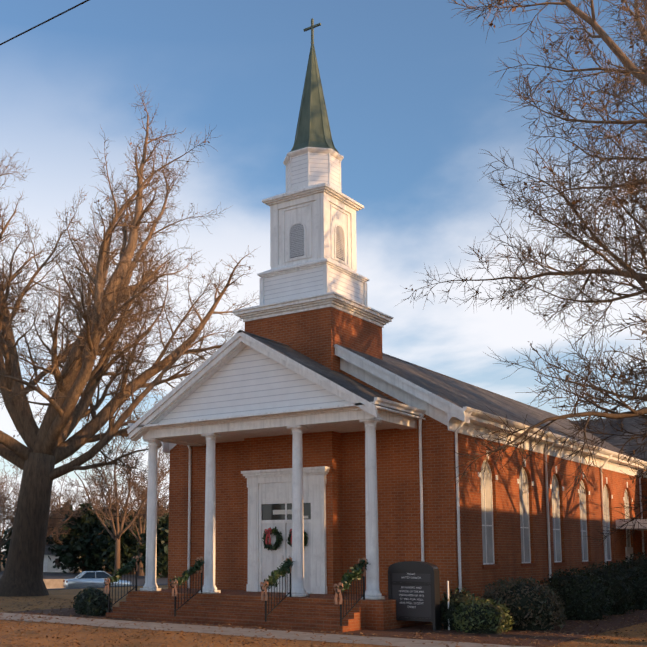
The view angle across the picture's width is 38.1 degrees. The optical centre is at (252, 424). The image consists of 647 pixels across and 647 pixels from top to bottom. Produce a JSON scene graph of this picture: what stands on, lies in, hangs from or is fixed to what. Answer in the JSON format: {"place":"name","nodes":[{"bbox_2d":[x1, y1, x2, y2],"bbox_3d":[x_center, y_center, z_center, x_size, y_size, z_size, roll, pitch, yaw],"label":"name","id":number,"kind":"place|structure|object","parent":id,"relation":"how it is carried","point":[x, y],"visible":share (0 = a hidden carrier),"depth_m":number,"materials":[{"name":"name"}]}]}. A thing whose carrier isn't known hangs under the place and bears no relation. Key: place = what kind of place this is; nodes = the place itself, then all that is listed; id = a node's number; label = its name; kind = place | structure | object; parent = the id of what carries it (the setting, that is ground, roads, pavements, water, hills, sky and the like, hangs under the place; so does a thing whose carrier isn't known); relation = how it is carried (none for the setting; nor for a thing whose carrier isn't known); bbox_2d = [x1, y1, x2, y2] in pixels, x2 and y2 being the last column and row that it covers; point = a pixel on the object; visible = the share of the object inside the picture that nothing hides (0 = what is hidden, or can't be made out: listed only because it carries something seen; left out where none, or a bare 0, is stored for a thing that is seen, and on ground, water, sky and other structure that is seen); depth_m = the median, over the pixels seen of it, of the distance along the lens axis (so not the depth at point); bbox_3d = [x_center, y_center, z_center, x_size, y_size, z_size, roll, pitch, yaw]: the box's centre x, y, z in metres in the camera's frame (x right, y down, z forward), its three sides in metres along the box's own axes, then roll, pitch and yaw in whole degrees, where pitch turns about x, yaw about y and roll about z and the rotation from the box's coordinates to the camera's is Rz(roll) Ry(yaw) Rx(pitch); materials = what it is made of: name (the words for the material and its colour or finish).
{"place":"outdoors","nodes":[
{"label":"outdoors","id":0,"kind":"place"},
{"bbox_2d":[0,571,531,646],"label":"paving","id":1,"kind":"structure","parent":0,"point":[292,635],"depth_m":23.88,"materials":[{"name":"concrete"}]},
{"bbox_2d":[63,571,129,587],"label":"saloon car","id":2,"kind":"object","parent":1,"relation":"on","point":[89,578],"visible":0.62,"depth_m":67.30,"materials":[{"name":"silver metal"}]},
{"bbox_2d":[0,551,646,646],"bbox_3d":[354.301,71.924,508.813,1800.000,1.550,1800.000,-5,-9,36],"label":"ground","id":3,"kind":"structure","parent":0,"point":[61,595],"depth_m":22.25,"materials":[{"name":"brown soil"}]},
{"bbox_2d":[0,458,20,528],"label":"tree","id":4,"kind":"object","parent":3,"relation":"on","point":[9,500],"visible":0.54,"depth_m":133.17,"materials":[{"name":"brown plant"}]},
{"bbox_2d":[0,460,54,571],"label":"tree","id":5,"kind":"object","parent":3,"relation":"on","point":[1,534],"visible":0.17,"depth_m":143.31,"materials":[{"name":"brown plant"}]},
{"bbox_2d":[1,510,59,567],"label":"tree","id":6,"kind":"object","parent":3,"relation":"on","point":[4,553],"visible":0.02,"depth_m":151.99,"materials":[{"name":"green plant"}]},
{"bbox_2d":[0,469,92,544],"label":"tree","id":7,"kind":"object","parent":3,"relation":"on","point":[52,513],"visible":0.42,"depth_m":130.62,"materials":[{"name":"brown plant"}]},
{"bbox_2d":[43,579,63,588],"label":"wall","id":8,"kind":"structure","parent":3,"relation":"on","point":[53,583],"depth_m":77.27,"materials":[{"name":"concrete"}]},
{"bbox_2d":[10,462,98,546],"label":"tree","id":9,"kind":"object","parent":3,"relation":"on","point":[61,515],"visible":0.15,"depth_m":146.40,"materials":[{"name":"brown plant"}]},
{"bbox_2d":[43,544,81,571],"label":"house","id":10,"kind":"structure","parent":3,"relation":"on","point":[48,564],"depth_m":144.28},
{"bbox_2d":[51,501,76,539],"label":"tree","id":11,"kind":"object","parent":3,"relation":"on","point":[71,508],"visible":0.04,"depth_m":165.39,"materials":[{"name":"green plant"}]},
{"bbox_2d":[47,503,110,573],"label":"evergreen","id":12,"kind":"object","parent":3,"relation":"on","point":[82,545],"visible":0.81,"depth_m":134.92,"materials":[{"name":"green plant"}]},
{"bbox_2d":[0,0,159,518],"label":"utility lines","id":13,"kind":"object","parent":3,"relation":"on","point":[3,43],"visible":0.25,"depth_m":12.59,"materials":[{"name":"black"}]},
{"bbox_2d":[51,472,120,539],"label":"tree","id":14,"kind":"object","parent":3,"relation":"on","point":[66,511],"visible":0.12,"depth_m":156.10,"materials":[{"name":"brown plant"}]},
{"bbox_2d":[77,502,122,571],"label":"tree","id":15,"kind":"object","parent":3,"relation":"on","point":[107,569],"visible":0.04,"depth_m":146.79,"materials":[{"name":"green plant"}]},
{"bbox_2d":[53,419,169,574],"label":"tree","id":16,"kind":"object","parent":3,"relation":"on","point":[118,532],"visible":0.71,"depth_m":117.85,"materials":[{"name":"brown plant"}]},
{"bbox_2d":[94,510,158,574],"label":"evergreen","id":17,"kind":"object","parent":3,"relation":"on","point":[128,544],"visible":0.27,"depth_m":130.29,"materials":[{"name":"green plant"}]},
{"bbox_2d":[87,445,169,575],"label":"tree","id":18,"kind":"object","parent":3,"relation":"on","point":[140,565],"visible":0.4,"depth_m":126.02,"materials":[{"name":"brown plant"}]},
{"bbox_2d":[0,85,260,596],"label":"oak","id":19,"kind":"object","parent":3,"relation":"on","point":[42,454],"visible":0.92,"depth_m":41.83,"materials":[{"name":"brown plant"}]},
{"bbox_2d":[0,109,249,479],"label":"dry oak leaves","id":20,"kind":"object","parent":19,"relation":"attached to","point":[108,287],"visible":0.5,"depth_m":41.18,"materials":[{"name":"brown plant"}]},
{"bbox_2d":[113,457,168,573],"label":"tree","id":21,"kind":"object","parent":3,"relation":"on","point":[158,498],"visible":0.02,"depth_m":138.64,"materials":[{"name":"brown plant"}]},
{"bbox_2d":[129,513,168,577],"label":"evergreen","id":22,"kind":"object","parent":3,"relation":"on","point":[162,546],"visible":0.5,"depth_m":117.28,"materials":[{"name":"green plant"}]},
{"bbox_2d":[106,588,430,631],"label":"stoop steps","id":23,"kind":"structure","parent":3,"relation":"on","point":[318,612],"depth_m":25.60,"materials":[{"name":"brick"}]},
{"bbox_2d":[104,562,364,625],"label":"stair railings","id":24,"kind":"object","parent":23,"relation":"on","point":[266,614],"visible":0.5,"depth_m":25.77,"materials":[{"name":"black metal"}]},
{"bbox_2d":[104,556,367,603],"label":"garlands","id":25,"kind":"object","parent":24,"relation":"attached to","point":[344,583],"visible":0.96,"depth_m":25.46,"materials":[{"name":"green plant"}]},
{"bbox_2d":[140,418,384,599],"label":"portico columns","id":26,"kind":"structure","parent":23,"relation":"on","point":[372,591],"depth_m":26.43,"materials":[{"name":"white paint"}]},
{"bbox_2d":[127,330,425,445],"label":"pediment","id":27,"kind":"structure","parent":26,"relation":"on","point":[240,385],"depth_m":27.48,"materials":[{"name":"white paint"}]},
{"bbox_2d":[232,18,393,593],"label":"tower","id":28,"kind":"structure","parent":3,"relation":"on","point":[313,304],"depth_m":30.08,"materials":[{"name":"brick"}]},
{"bbox_2d":[241,466,329,593],"bbox_3d":[0.988,3.246,28.571,3.140,3.770,0.280,-5,-9,36],"label":"door","id":29,"kind":"structure","parent":28,"relation":"attached to","point":[269,498],"depth_m":28.71,"materials":[{"name":"white paint"}]},
{"bbox_2d":[262,526,308,550],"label":"wreaths","id":30,"kind":"object","parent":29,"relation":"attached to","point":[267,533],"depth_m":28.70,"materials":[{"name":"green plant"}]},
{"bbox_2d":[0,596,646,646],"bbox_3d":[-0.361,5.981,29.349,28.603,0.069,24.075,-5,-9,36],"label":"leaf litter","id":31,"kind":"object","parent":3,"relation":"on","point":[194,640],"visible":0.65,"depth_m":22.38,"materials":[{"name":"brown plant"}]},
{"bbox_2d":[5,608,646,646],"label":"mulch beds","id":32,"kind":"object","parent":3,"relation":"on","point":[428,629],"visible":0.61,"depth_m":23.54,"materials":[{"name":"brown soil"}]},
{"bbox_2d":[73,587,98,610],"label":"shrub","id":33,"kind":"object","parent":32,"relation":"on","point":[80,595],"visible":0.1,"depth_m":31.19,"materials":[{"name":"green plant"}]},
{"bbox_2d":[73,587,112,614],"bbox_3d":[-5.084,5.621,29.634,1.286,0.961,1.321,-5,-9,36],"label":"shrub","id":34,"kind":"object","parent":32,"relation":"on","point":[81,602],"visible":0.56,"depth_m":29.39,"materials":[{"name":"green plant"}]},
{"bbox_2d":[83,592,110,615],"bbox_3d":[-4.816,5.611,28.992,0.871,0.789,0.826,4,-9,-27],"label":"shrub","id":35,"kind":"object","parent":32,"relation":"on","point":[96,605],"visible":0.96,"depth_m":28.78,"materials":[{"name":"green plant"}]},
{"bbox_2d":[388,561,440,630],"bbox_3d":[4.243,4.473,24.439,1.340,1.760,0.320,-5,-9,36],"label":"church sign","id":36,"kind":"object","parent":32,"relation":"on","point":[414,589],"visible":1,"depth_m":24.27,"materials":[{"name":"black stone"}]},
{"bbox_2d":[447,581,449,629],"bbox_3d":[5.084,4.678,24.105,0.046,1.270,0.046,5,-9,-31],"label":"sign post","id":37,"kind":"object","parent":32,"relation":"on","point":[448,601],"visible":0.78,"depth_m":24.12,"materials":[{"name":"white paint"}]},
{"bbox_2d":[440,586,476,629],"bbox_3d":[5.460,4.787,24.356,1.338,1.124,1.269,-5,-9,36],"label":"shrub","id":38,"kind":"object","parent":32,"relation":"on","point":[455,599],"visible":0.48,"depth_m":24.11,"materials":[{"name":"green plant"}]},
{"bbox_2d":[452,596,513,633],"bbox_3d":[5.792,4.782,23.447,1.508,0.903,1.441,-5,-9,36],"label":"shrub","id":39,"kind":"object","parent":32,"relation":"on","point":[486,617],"visible":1,"depth_m":23.06,"materials":[{"name":"green plant"}]},
{"bbox_2d":[477,575,566,630],"bbox_3d":[7.075,4.751,24.765,2.564,1.464,2.240,-5,-9,36],"label":"shrub","id":40,"kind":"object","parent":32,"relation":"on","point":[532,606],"visible":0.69,"depth_m":24.02,"materials":[{"name":"green plant"}]},
{"bbox_2d":[539,585,565,617],"bbox_3d":[8.223,5.151,26.671,1.528,1.111,1.636,-5,-9,36],"label":"shrub","id":41,"kind":"object","parent":32,"relation":"on","point":[559,600],"visible":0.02,"depth_m":26.49,"materials":[{"name":"green plant"}]},
{"bbox_2d":[539,566,616,620],"bbox_3d":[9.779,5.122,28.268,2.359,1.621,2.085,-5,-9,36],"label":"shrub","id":42,"kind":"object","parent":32,"relation":"on","point":[581,595],"visible":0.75,"depth_m":27.62,"materials":[{"name":"green plant"}]},
{"bbox_2d":[575,560,637,614],"bbox_3d":[11.408,5.355,30.489,2.339,1.791,2.252,-5,-9,36],"label":"shrub","id":43,"kind":"object","parent":32,"relation":"on","point":[620,590],"visible":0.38,"depth_m":29.96,"materials":[{"name":"green plant"}]},
{"bbox_2d":[605,560,646,609],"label":"shrub","id":44,"kind":"object","parent":32,"relation":"on","point":[640,582],"visible":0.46,"depth_m":32.32,"materials":[{"name":"green plant"}]},
{"bbox_2d":[625,552,646,578],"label":"shrub","id":45,"kind":"object","parent":32,"relation":"on","point":[641,562],"visible":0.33,"depth_m":35.52,"materials":[{"name":"green plant"}]},
{"bbox_2d":[168,370,644,623],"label":"nave walls","id":46,"kind":"structure","parent":3,"relation":"on","point":[503,524],"depth_m":29.32,"materials":[{"name":"red brick"}]},
{"bbox_2d":[158,344,646,477],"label":"church roof","id":47,"kind":"structure","parent":46,"relation":"attached to","point":[451,403],"depth_m":30.27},
{"bbox_2d":[187,412,645,592],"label":"downspouts","id":48,"kind":"object","parent":46,"relation":"attached to","point":[421,502],"visible":0.69,"depth_m":31.44,"materials":[{"name":"white paint"}]},
{"bbox_2d":[397,0,646,547],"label":"oak","id":49,"kind":"object","parent":3,"relation":"on","point":[633,69],"visible":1,"depth_m":23.16,"materials":[{"name":"brown plant"}]},
{"bbox_2d":[405,0,646,518],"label":"dry oak leaves","id":50,"kind":"object","parent":49,"relation":"attached to","point":[550,170],"visible":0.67,"depth_m":22.83,"materials":[{"name":"brown plant"}]},
{"bbox_2d":[528,102,646,573],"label":"oak","id":51,"kind":"object","parent":3,"relation":"on","point":[564,369],"visible":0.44,"depth_m":27.08,"materials":[{"name":"brown plant"}]},
{"bbox_2d":[527,174,646,430],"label":"tree leaves","id":52,"kind":"object","parent":51,"relation":"attached to","point":[593,296],"visible":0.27,"depth_m":27.11,"materials":[{"name":"brown plant"}]},
{"bbox_2d":[568,416,646,561],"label":"building wing","id":53,"kind":"structure","parent":3,"relation":"on","point":[627,426],"depth_m":45.41,"materials":[{"name":"brick"}]},
{"bbox_2d":[0,0,646,550],"label":"sky","id":54,"kind":"structure","parent":0,"point":[412,101],"materials":[{"name":"blue"}]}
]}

